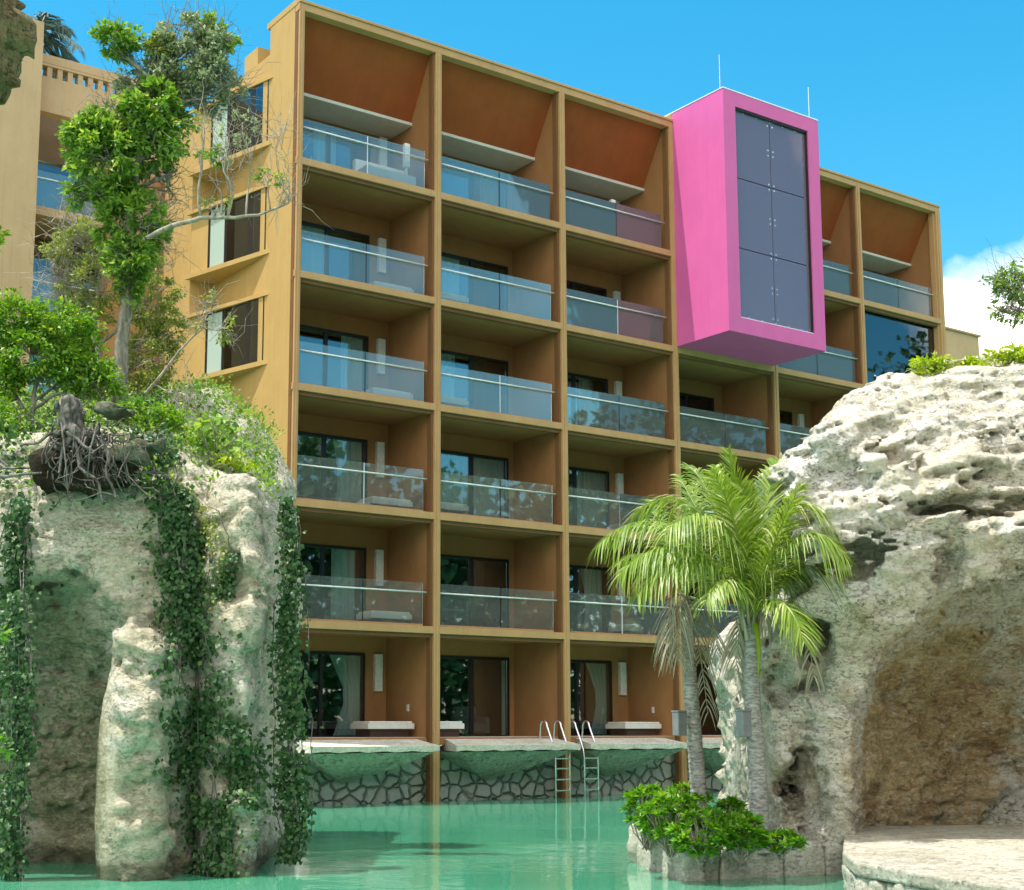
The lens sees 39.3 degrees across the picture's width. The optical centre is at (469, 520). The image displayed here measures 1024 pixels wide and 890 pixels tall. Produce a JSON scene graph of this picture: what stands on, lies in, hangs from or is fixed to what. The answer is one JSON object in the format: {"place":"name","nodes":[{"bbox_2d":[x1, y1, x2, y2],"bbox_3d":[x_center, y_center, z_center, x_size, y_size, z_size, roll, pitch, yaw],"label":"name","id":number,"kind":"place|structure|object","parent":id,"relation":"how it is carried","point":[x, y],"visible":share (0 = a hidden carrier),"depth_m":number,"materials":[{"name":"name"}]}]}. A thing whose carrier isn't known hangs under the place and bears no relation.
{"place":"outdoors","nodes":[
{"label":"outdoors","id":0,"kind":"place"},
{"bbox_2d":[0,225,13,251],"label":"leafy twig","id":1,"kind":"object","parent":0,"point":[2,237],"visible":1,"depth_m":9.35,"materials":[{"name":"green plant"}]},
{"bbox_2d":[0,625,16,760],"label":"leafy twig","id":2,"kind":"object","parent":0,"point":[2,738],"visible":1,"depth_m":13.89,"materials":[{"name":"green plant"}]},
{"bbox_2d":[0,0,36,104],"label":"rock overhang","id":3,"kind":"object","parent":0,"point":[18,33],"visible":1,"depth_m":9.63,"materials":[{"name":"stone"}]},
{"bbox_2d":[31,11,86,82],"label":"palm tree","id":4,"kind":"object","parent":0,"point":[62,33],"visible":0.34,"depth_m":63.74,"materials":[{"name":"green plant"}]},
{"bbox_2d":[0,791,843,889],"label":"water","id":5,"kind":"structure","parent":0,"point":[558,843],"depth_m":23.19,"materials":[{"name":"teal liquid"}]},
{"bbox_2d":[0,386,303,881],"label":"rock outcrop","id":6,"kind":"object","parent":5,"relation":"in","point":[104,799],"visible":0.5,"depth_m":21.34,"materials":[{"name":"stone"}]},
{"bbox_2d":[0,496,44,881],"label":"hanging vine","id":7,"kind":"object","parent":6,"relation":"hanging from","point":[13,800],"visible":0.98,"depth_m":20.20,"materials":[{"name":"green plant"}]},
{"bbox_2d":[0,286,127,432],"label":"leafy bush","id":8,"kind":"object","parent":6,"relation":"on","point":[74,360],"visible":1,"depth_m":23.33,"materials":[{"name":"green plant"}]},
{"bbox_2d":[28,447,138,499],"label":"peat bank","id":9,"kind":"structure","parent":6,"relation":"on","point":[43,481],"depth_m":21.08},
{"bbox_2d":[110,442,150,466],"bbox_3d":[-5.031,-0.964,21.223,0.600,0.309,0.551,0,-8,2],"label":"ledge stone","id":10,"kind":"object","parent":9,"relation":"on","point":[136,452],"visible":0.81,"depth_m":20.99,"materials":[{"name":"stone"}]},
{"bbox_2d":[135,438,167,455],"bbox_3d":[-4.736,-1.115,21.301,0.458,0.230,0.522,0,-8,-3],"label":"ledge stone","id":11,"kind":"object","parent":10,"relation":"on","point":[156,446],"visible":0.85,"depth_m":21.11,"materials":[{"name":"stone"}]},
{"bbox_2d":[0,394,170,508],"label":"root stump","id":12,"kind":"object","parent":6,"relation":"on","point":[74,435],"visible":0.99,"depth_m":20.97,"materials":[{"name":"grey wood"}]},
{"bbox_2d":[93,401,133,420],"bbox_3d":[-5.340,-1.627,21.339,0.559,0.249,0.597,-1,-8,5],"label":"ledge stone","id":13,"kind":"object","parent":12,"relation":"on","point":[108,410],"visible":1,"depth_m":21.14,"materials":[{"name":"stone"}]},
{"bbox_2d":[0,388,175,517],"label":"ivy mat","id":14,"kind":"object","parent":6,"relation":"on","point":[10,434],"visible":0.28,"depth_m":22.16,"materials":[{"name":"green plant"}]},
{"bbox_2d":[6,174,213,402],"bbox_3d":[-6.990,-4.299,27.333,3.665,5.456,2.332,-1,-8,5],"label":"tangled shrub","id":15,"kind":"object","parent":6,"relation":"on","point":[152,324],"visible":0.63,"depth_m":27.24,"materials":[{"name":"green plant"}]},
{"bbox_2d":[0,371,285,500],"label":"ground cover","id":16,"kind":"object","parent":6,"relation":"on","point":[269,482],"visible":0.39,"depth_m":25.02,"materials":[{"name":"green plant"}]},
{"bbox_2d":[51,0,281,402],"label":"broadleaf tree","id":17,"kind":"object","parent":16,"relation":"on","point":[154,103],"visible":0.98,"depth_m":25.69,"materials":[{"name":"green plant"}]},
{"bbox_2d":[138,73,333,243],"bbox_3d":[-4.104,-6.280,24.703,3.577,3.158,1.754,0,-8,0],"label":"leafy branch","id":18,"kind":"object","parent":17,"relation":"attached to","point":[217,153],"visible":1,"depth_m":24.68,"materials":[{"name":"green plant"}]},
{"bbox_2d":[115,394,190,434],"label":"creeper","id":19,"kind":"object","parent":6,"relation":"on","point":[156,409],"visible":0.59,"depth_m":22.81,"materials":[{"name":"green plant"}]},
{"bbox_2d":[141,280,257,420],"bbox_3d":[-4.641,-2.708,24.564,1.907,3.011,1.799,6,-10,-34],"label":"leafy branch","id":20,"kind":"object","parent":6,"relation":"on","point":[228,340],"visible":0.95,"depth_m":24.46,"materials":[{"name":"green plant"}]},
{"bbox_2d":[130,430,275,877],"bbox_3d":[-4.030,1.935,21.246,2.160,6.862,1.904,3,-9,-17],"label":"hanging vine","id":21,"kind":"object","parent":6,"relation":"hanging from","point":[204,809],"visible":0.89,"depth_m":21.07,"materials":[{"name":"green plant"}]},
{"bbox_2d":[171,425,237,458],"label":"creeper","id":22,"kind":"object","parent":6,"relation":"on","point":[198,439],"visible":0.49,"depth_m":22.78,"materials":[{"name":"green plant"}]},
{"bbox_2d":[178,483,232,609],"bbox_3d":[-3.984,0.385,21.479,1.030,1.978,0.445,-5,-10,33],"label":"hanging vine","id":23,"kind":"object","parent":6,"relation":"attached to","point":[203,526],"visible":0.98,"depth_m":21.32,"materials":[{"name":"green plant"}]},
{"bbox_2d":[197,551,239,604],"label":"hanging vine","id":24,"kind":"object","parent":6,"relation":"attached to","point":[227,586],"visible":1,"depth_m":21.20,"materials":[{"name":"green plant"}]},
{"bbox_2d":[187,412,251,465],"bbox_3d":[-3.971,-1.284,22.656,1.038,0.877,0.528,2,-8,-14],"label":"leafy sapling","id":25,"kind":"object","parent":6,"relation":"on","point":[219,419],"visible":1,"depth_m":22.59,"materials":[{"name":"green plant"}]},
{"bbox_2d":[212,451,259,473],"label":"creeper","id":26,"kind":"object","parent":6,"relation":"on","point":[230,462],"visible":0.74,"depth_m":22.78,"materials":[{"name":"green plant"}]},
{"bbox_2d":[200,715,276,813],"bbox_3d":[-3.477,3.622,21.362,1.221,1.419,1.892,1,-8,-7],"label":"hanging vine","id":27,"kind":"object","parent":6,"relation":"attached to","point":[250,800],"visible":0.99,"depth_m":20.79,"materials":[{"name":"green plant"}]},
{"bbox_2d":[261,496,323,866],"bbox_3d":[-2.917,2.452,22.223,0.953,5.595,2.412,3,-9,-19],"label":"hanging vine","id":28,"kind":"object","parent":6,"relation":"hanging from","point":[291,711],"visible":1,"depth_m":21.49,"materials":[{"name":"green plant"}]},
{"bbox_2d":[626,824,639,862],"bbox_3d":[2.869,5.319,22.576,0.742,1.334,0.614,-4,-9,27],"label":"pond boulder","id":29,"kind":"object","parent":5,"relation":"in","point":[632,844],"visible":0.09,"depth_m":22.47,"materials":[{"name":"stone"}]},
{"bbox_2d":[637,836,842,880],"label":"planter wall","id":30,"kind":"structure","parent":5,"relation":"in","point":[814,858],"depth_m":20.39,"materials":[{"name":"stone"}]},
{"bbox_2d":[618,781,666,853],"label":"planter shrub","id":31,"kind":"object","parent":30,"relation":"in","point":[640,791],"visible":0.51,"depth_m":21.13,"materials":[{"name":"green plant"}]},
{"bbox_2d":[662,805,738,864],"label":"planter shrub","id":32,"kind":"object","parent":30,"relation":"in","point":[706,844],"visible":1,"depth_m":19.43,"materials":[{"name":"green plant"}]},
{"bbox_2d":[708,351,1023,844],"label":"rock outcrop","id":33,"kind":"object","parent":5,"relation":"in","point":[912,714],"visible":0.68,"depth_m":21.34,"materials":[{"name":"stone"}]},
{"bbox_2d":[909,350,953,375],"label":"crest shrub","id":34,"kind":"object","parent":33,"relation":"on","point":[920,366],"visible":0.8,"depth_m":22.24,"materials":[{"name":"green plant"}]},
{"bbox_2d":[944,353,991,367],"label":"crest shrub","id":35,"kind":"object","parent":33,"relation":"on","point":[973,360],"visible":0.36,"depth_m":22.19,"materials":[{"name":"green plant"}]},
{"bbox_2d":[956,239,1023,340],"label":"overhanging tree","id":36,"kind":"object","parent":33,"relation":"on","point":[1014,291],"visible":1,"depth_m":26.82,"materials":[{"name":"green plant"}]},
{"bbox_2d":[980,342,1023,364],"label":"crest shrub","id":37,"kind":"object","parent":33,"relation":"on","point":[1016,354],"visible":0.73,"depth_m":22.20,"materials":[{"name":"green plant"}]},
{"bbox_2d":[842,864,926,889],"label":"terrace wall","id":38,"kind":"structure","parent":5,"relation":"in","point":[852,881],"depth_m":16.45,"materials":[{"name":"stone"}]},
{"bbox_2d":[19,0,1023,354],"label":"sky","id":39,"kind":"structure","parent":0,"point":[920,99],"materials":[{"name":"blue"}]},
{"bbox_2d":[691,841,824,878],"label":"planter soil","id":40,"kind":"structure","parent":0,"point":[783,864],"depth_m":20.47,"materials":[{"name":"brown soil"}]},
{"bbox_2d":[605,481,731,834],"bbox_3d":[3.150,2.103,22.658,2.051,5.634,2.907,-4,-9,25],"label":"palm tree","id":41,"kind":"object","parent":40,"relation":"on","point":[686,624],"visible":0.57,"depth_m":22.07,"materials":[{"name":"green plant"}]},
{"bbox_2d":[671,710,689,735],"bbox_3d":[3.258,3.099,21.918,0.315,0.385,0.160,6,-10,-34],"label":"spotlight box","id":42,"kind":"object","parent":41,"relation":"attached to","point":[680,721],"visible":1,"depth_m":21.83,"materials":[{"name":"metal"}]},
{"bbox_2d":[635,788,703,857],"bbox_3d":[2.822,4.263,20.222,0.991,0.977,0.904,6,-10,-34],"label":"planter shrub","id":43,"kind":"object","parent":40,"relation":"on","point":[664,801],"visible":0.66,"depth_m":20.09,"materials":[{"name":"green plant"}]},
{"bbox_2d":[661,780,715,824],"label":"planter shrub","id":44,"kind":"object","parent":40,"relation":"on","point":[686,787],"visible":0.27,"depth_m":21.89,"materials":[{"name":"green plant"}]},
{"bbox_2d":[585,442,866,852],"bbox_3d":[4.016,1.763,20.935,3.828,6.022,4.582,-3,-9,21],"label":"palm tree","id":45,"kind":"object","parent":40,"relation":"on","point":[752,581],"visible":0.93,"depth_m":20.51,"materials":[{"name":"green plant"}]},
{"bbox_2d":[735,710,751,736],"bbox_3d":[3.992,2.919,20.630,0.315,0.385,0.160,6,-10,-34],"label":"spotlight box","id":46,"kind":"object","parent":45,"relation":"attached to","point":[743,724],"visible":1,"depth_m":20.54,"materials":[{"name":"metal"}]},
{"bbox_2d":[714,794,748,818],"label":"planter shrub","id":47,"kind":"object","parent":40,"relation":"on","point":[728,804],"visible":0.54,"depth_m":21.86,"materials":[{"name":"green plant"}]},
{"bbox_2d":[711,808,777,860],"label":"planter shrub","id":48,"kind":"object","parent":40,"relation":"on","point":[745,847],"visible":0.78,"depth_m":19.50,"materials":[{"name":"green plant"}]},
{"bbox_2d":[754,827,809,862],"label":"planter shrub","id":49,"kind":"object","parent":40,"relation":"on","point":[789,840],"visible":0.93,"depth_m":19.48,"materials":[{"name":"green plant"}]},
{"bbox_2d":[842,825,1023,889],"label":"terrace","id":50,"kind":"structure","parent":0,"point":[959,857],"depth_m":17.46,"materials":[{"name":"stone"}]},
{"label":"ground","id":51,"kind":"structure","parent":0,"visible":0},
{"bbox_2d":[0,19,164,401],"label":"hotel wing","id":52,"kind":"structure","parent":51,"relation":"on","point":[32,161],"depth_m":44.01,"materials":[{"name":"beige paint"}]},
{"bbox_2d":[38,160,83,170],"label":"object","id":53,"kind":"structure","parent":52,"relation":"in","point":[38,160],"depth_m":46.89,"materials":[{"name":"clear glass"}]},
{"bbox_2d":[96,0,946,804],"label":"hotel building","id":54,"kind":"structure","parent":51,"relation":"on","point":[752,280],"depth_m":45.59,"materials":[{"name":"paint"}]},
{"bbox_2d":[181,291,268,387],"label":"wedge window","id":55,"kind":"structure","parent":54,"relation":"in","point":[218,360],"depth_m":42.10,"materials":[{"name":"orange glass"}]},
{"bbox_2d":[184,182,270,284],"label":"wedge window","id":56,"kind":"structure","parent":54,"relation":"in","point":[221,248],"depth_m":42.72,"materials":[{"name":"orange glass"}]},
{"bbox_2d":[187,73,273,181],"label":"wedge window","id":57,"kind":"structure","parent":54,"relation":"in","point":[260,88],"depth_m":42.99,"materials":[{"name":"orange glass"}]},
{"bbox_2d":[298,542,365,620],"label":"sliding door","id":58,"kind":"structure","parent":54,"relation":"in","point":[342,557],"depth_m":42.56,"materials":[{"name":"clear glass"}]},
{"bbox_2d":[299,651,364,736],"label":"sliding door","id":59,"kind":"structure","parent":54,"relation":"in","point":[346,664],"depth_m":42.23,"materials":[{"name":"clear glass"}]},
{"bbox_2d":[298,431,367,502],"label":"sliding door","id":60,"kind":"structure","parent":54,"relation":"in","point":[346,448],"depth_m":43.12,"materials":[{"name":"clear glass"}]},
{"bbox_2d":[300,324,368,391],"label":"sliding door","id":61,"kind":"structure","parent":54,"relation":"in","point":[351,369],"depth_m":43.62,"materials":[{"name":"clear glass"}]},
{"bbox_2d":[301,221,369,283],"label":"sliding door","id":62,"kind":"structure","parent":54,"relation":"in","point":[314,255],"depth_m":43.42,"materials":[{"name":"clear glass"}]},
{"bbox_2d":[303,119,370,164],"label":"sliding door","id":63,"kind":"structure","parent":54,"relation":"in","point":[324,144],"depth_m":44.01,"materials":[{"name":"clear glass"}]},
{"bbox_2d":[296,739,439,783],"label":"stone deck","id":64,"kind":"structure","parent":54,"relation":"on","point":[343,761],"depth_m":38.76,"materials":[{"name":"stone"}]},
{"bbox_2d":[351,721,413,736],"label":"daybed","id":65,"kind":"object","parent":54,"relation":"on","point":[382,728],"visible":0.99,"depth_m":40.84,"materials":[{"name":"white fabric"}]},
{"bbox_2d":[356,610,411,622],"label":"daybed","id":66,"kind":"object","parent":54,"relation":"on","point":[387,616],"visible":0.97,"depth_m":41.27,"materials":[{"name":"white fabric"}]},
{"bbox_2d":[352,159,415,185],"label":"storage bench","id":67,"kind":"object","parent":54,"relation":"on","point":[384,172],"visible":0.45,"depth_m":42.90,"materials":[{"name":"white fabric"}]},
{"bbox_2d":[357,496,412,507],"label":"daybed","id":68,"kind":"object","parent":54,"relation":"on","point":[389,502],"visible":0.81,"depth_m":41.71,"materials":[{"name":"white fabric"}]},
{"bbox_2d":[362,387,412,399],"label":"daybed","id":69,"kind":"object","parent":54,"relation":"on","point":[389,392],"visible":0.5,"depth_m":42.16,"materials":[{"name":"white fabric"}]},
{"bbox_2d":[369,281,413,292],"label":"daybed","id":70,"kind":"object","parent":54,"relation":"on","point":[392,286],"visible":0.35,"depth_m":42.63,"materials":[{"name":"white fabric"}]},
{"bbox_2d":[403,143,409,174],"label":"wall lamp","id":71,"kind":"object","parent":54,"relation":"on","point":[406,161],"visible":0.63,"depth_m":43.22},
{"bbox_2d":[440,721,463,736],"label":"daybed","id":72,"kind":"object","parent":54,"relation":"on","point":[449,728],"visible":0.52,"depth_m":41.73,"materials":[{"name":"white fabric"}]},
{"bbox_2d":[441,502,468,513],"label":"daybed","id":73,"kind":"object","parent":54,"relation":"on","point":[448,507],"visible":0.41,"depth_m":42.70,"materials":[{"name":"white fabric"}]},
{"bbox_2d":[441,395,468,406],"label":"daybed","id":74,"kind":"object","parent":54,"relation":"on","point":[453,401],"visible":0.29,"depth_m":43.16,"materials":[{"name":"white fabric"}]},
{"bbox_2d":[441,291,468,303],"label":"daybed","id":75,"kind":"object","parent":54,"relation":"on","point":[454,297],"visible":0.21,"depth_m":43.59,"materials":[{"name":"white fabric"}]},
{"bbox_2d":[450,706,489,734],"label":"armchair","id":76,"kind":"object","parent":54,"relation":"on","point":[481,724],"visible":0.63,"depth_m":45.25,"materials":[{"name":"brown fabric"}]},
{"bbox_2d":[442,156,505,207],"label":"sliding door","id":77,"kind":"structure","parent":54,"relation":"in","point":[489,194],"depth_m":47.41,"materials":[{"name":"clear glass"}]},
{"bbox_2d":[441,252,507,311],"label":"sliding door","id":78,"kind":"structure","parent":54,"relation":"in","point":[449,280],"depth_m":46.35,"materials":[{"name":"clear glass"}]},
{"bbox_2d":[441,350,507,413],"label":"sliding door","id":79,"kind":"structure","parent":54,"relation":"in","point":[447,357],"depth_m":45.86,"materials":[{"name":"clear glass"}]},
{"bbox_2d":[440,554,508,627],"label":"sliding door","id":80,"kind":"structure","parent":54,"relation":"in","point":[471,559],"depth_m":45.21,"materials":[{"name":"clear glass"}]},
{"bbox_2d":[441,450,508,518],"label":"sliding door","id":81,"kind":"structure","parent":54,"relation":"in","point":[483,501],"depth_m":45.81,"materials":[{"name":"clear glass"}]},
{"bbox_2d":[440,655,509,735],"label":"sliding door","id":82,"kind":"structure","parent":54,"relation":"in","point":[504,661],"depth_m":45.26,"materials":[{"name":"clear glass"}]},
{"bbox_2d":[440,738,580,779],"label":"stone deck","id":83,"kind":"structure","parent":54,"relation":"on","point":[476,757],"depth_m":41.43,"materials":[{"name":"stone"}]},
{"bbox_2d":[539,720,570,798],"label":"pool ladder","id":84,"kind":"object","parent":83,"relation":"attached to","point":[569,779],"visible":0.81,"depth_m":42.55,"materials":[{"name":"metal"}]},
{"bbox_2d":[566,280,606,296],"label":"sliding door","id":85,"kind":"structure","parent":54,"relation":"in","point":[572,285],"depth_m":49.37,"materials":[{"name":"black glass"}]},
{"bbox_2d":[567,372,607,425],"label":"sliding door","id":86,"kind":"structure","parent":54,"relation":"in","point":[574,380],"depth_m":48.63,"materials":[{"name":"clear glass"}]},
{"bbox_2d":[568,466,608,528],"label":"sliding door","id":87,"kind":"structure","parent":54,"relation":"in","point":[586,512],"depth_m":48.45,"materials":[{"name":"clear glass"}]},
{"bbox_2d":[569,565,610,632],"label":"sliding door","id":88,"kind":"structure","parent":54,"relation":"in","point":[592,581],"depth_m":48.02,"materials":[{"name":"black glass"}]},
{"bbox_2d":[570,660,612,735],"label":"sliding door","id":89,"kind":"structure","parent":54,"relation":"in","point":[597,669],"depth_m":47.67,"materials":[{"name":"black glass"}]},
{"bbox_2d":[608,624,620,632],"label":"daybed","id":90,"kind":"object","parent":54,"relation":"on","point":[614,628],"visible":0.2,"depth_m":46.74,"materials":[{"name":"white fabric"}]},
{"bbox_2d":[571,738,687,776],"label":"stone deck","id":91,"kind":"structure","parent":54,"relation":"on","point":[616,755],"depth_m":44.06,"materials":[{"name":"stone"}]},
{"bbox_2d":[571,720,598,797],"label":"pool ladder","id":92,"kind":"object","parent":91,"relation":"attached to","point":[584,767],"visible":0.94,"depth_m":43.11,"materials":[{"name":"metal"}]},
{"bbox_2d":[605,722,661,735],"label":"daybed","id":93,"kind":"object","parent":54,"relation":"on","point":[633,728],"visible":0.98,"depth_m":46.25,"materials":[{"name":"white fabric"}]},
{"bbox_2d":[679,392,713,411],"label":"sliding door","id":94,"kind":"structure","parent":54,"relation":"in","point":[686,400],"depth_m":51.78,"materials":[{"name":"black glass"}]},
{"bbox_2d":[681,482,716,503],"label":"sliding door","id":95,"kind":"structure","parent":54,"relation":"in","point":[685,482],"depth_m":51.18,"materials":[{"name":"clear glass"}]},
{"bbox_2d":[689,576,717,602],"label":"sliding door","id":96,"kind":"structure","parent":54,"relation":"in","point":[690,594],"depth_m":50.68,"materials":[{"name":"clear glass"}]},
{"bbox_2d":[686,737,723,773],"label":"stone deck","id":97,"kind":"structure","parent":54,"relation":"on","point":[713,760],"depth_m":46.20,"materials":[{"name":"stone"}]},
{"bbox_2d":[696,664,720,734],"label":"sliding door","id":98,"kind":"structure","parent":54,"relation":"in","point":[708,728],"depth_m":50.35,"materials":[{"name":"black glass"}]},
{"bbox_2d":[779,410,791,424],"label":"sliding door","id":99,"kind":"structure","parent":54,"relation":"in","point":[785,416],"depth_m":54.41,"materials":[{"name":"black glass"}]},
{"bbox_2d":[945,326,980,359],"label":"rooftop block","id":100,"kind":"structure","parent":51,"relation":"on","point":[960,344],"depth_m":77.03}
]}

